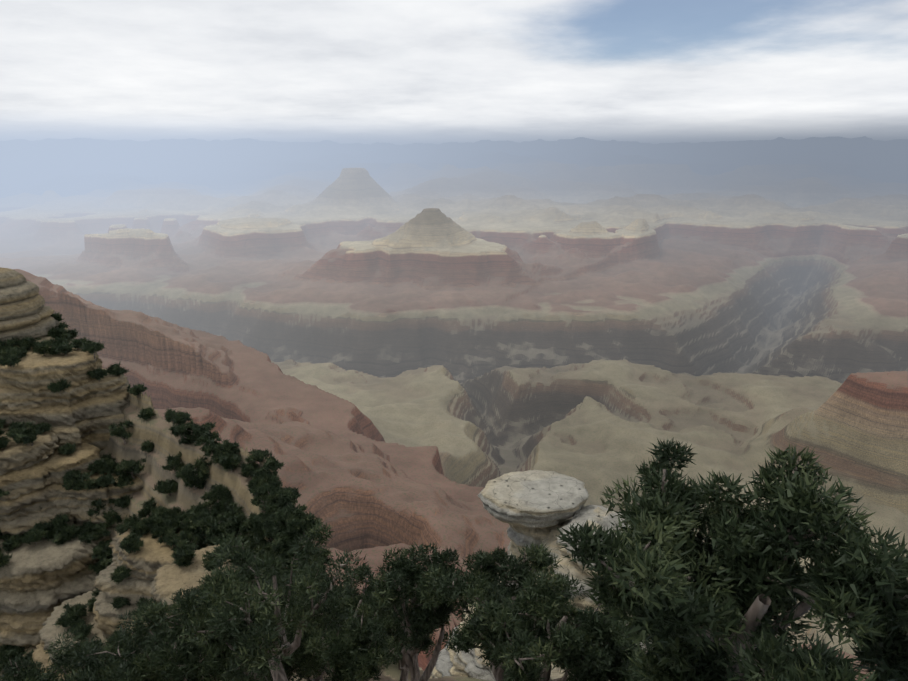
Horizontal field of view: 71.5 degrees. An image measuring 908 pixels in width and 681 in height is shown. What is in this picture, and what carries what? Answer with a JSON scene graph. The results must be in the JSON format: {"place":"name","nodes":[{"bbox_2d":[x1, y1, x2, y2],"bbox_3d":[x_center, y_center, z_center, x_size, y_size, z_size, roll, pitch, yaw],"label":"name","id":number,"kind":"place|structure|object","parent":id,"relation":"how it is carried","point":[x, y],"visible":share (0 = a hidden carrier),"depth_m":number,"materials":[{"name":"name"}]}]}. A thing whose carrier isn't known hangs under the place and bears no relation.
{"place":"outdoors","nodes":[
{"label":"outdoors","id":0,"kind":"place"},
{"bbox_2d":[0,136,907,680],"bbox_3d":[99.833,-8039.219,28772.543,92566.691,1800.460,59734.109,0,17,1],"label":"terrain","id":1,"kind":"structure","parent":0,"point":[376,348],"depth_m":4279.21,"materials":[{"name":"brown stone"}]},
{"bbox_2d":[0,347,298,679],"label":"rock cliff ledges","id":2,"kind":"object","parent":1,"relation":"on","point":[43,580],"visible":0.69,"depth_m":83.19,"materials":[{"name":"stone"}]},
{"bbox_2d":[0,267,68,349],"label":"rock formation","id":3,"kind":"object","parent":2,"relation":"on","point":[25,312],"visible":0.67,"depth_m":98.73,"materials":[{"name":"stone"}]},
{"bbox_2d":[0,312,334,664],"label":"cliff shrubs","id":4,"kind":"object","parent":2,"relation":"on","point":[266,489],"depth_m":81.46,"materials":[{"name":"green plant"}]},
{"bbox_2d":[0,500,441,680],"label":"slope trees","id":5,"kind":"object","parent":1,"relation":"on","point":[240,624],"visible":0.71,"depth_m":17.92,"materials":[{"name":"green plant"}]},
{"bbox_2d":[302,602,393,680],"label":"tree","id":6,"kind":"object","parent":1,"relation":"on","point":[356,650],"visible":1,"depth_m":18.11,"materials":[{"name":"green plant"}]},
{"bbox_2d":[366,542,463,680],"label":"tree","id":7,"kind":"object","parent":1,"relation":"on","point":[425,613],"visible":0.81,"depth_m":15.14,"materials":[{"name":"green plant"}]},
{"bbox_2d":[431,542,586,680],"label":"tree","id":8,"kind":"object","parent":1,"relation":"on","point":[479,583],"visible":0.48,"depth_m":13.38,"materials":[{"name":"green plant"}]},
{"bbox_2d":[429,470,652,680],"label":"pinnacle rock","id":9,"kind":"object","parent":1,"relation":"on","point":[535,507],"visible":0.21,"depth_m":34.27,"materials":[{"name":"stone"}]},
{"bbox_2d":[479,569,636,680],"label":"tree","id":10,"kind":"object","parent":1,"relation":"on","point":[563,646],"visible":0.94,"depth_m":10.94,"materials":[{"name":"green plant"}]},
{"bbox_2d":[567,607,649,680],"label":"tree","id":11,"kind":"object","parent":1,"relation":"on","point":[619,668],"visible":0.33,"depth_m":10.94,"materials":[{"name":"green plant"}]},
{"bbox_2d":[615,614,792,680],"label":"tree","id":12,"kind":"object","parent":1,"relation":"on","point":[637,650],"visible":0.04,"depth_m":9.46,"materials":[{"name":"green plant"}]},
{"bbox_2d":[556,436,907,680],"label":"tree","id":13,"kind":"object","parent":1,"relation":"on","point":[696,607],"visible":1,"depth_m":4.91,"materials":[{"name":"green plant"}]},
{"bbox_2d":[0,0,907,144],"label":"sky","id":14,"kind":"structure","parent":0,"point":[397,72],"materials":[{"name":"white"}]}
]}

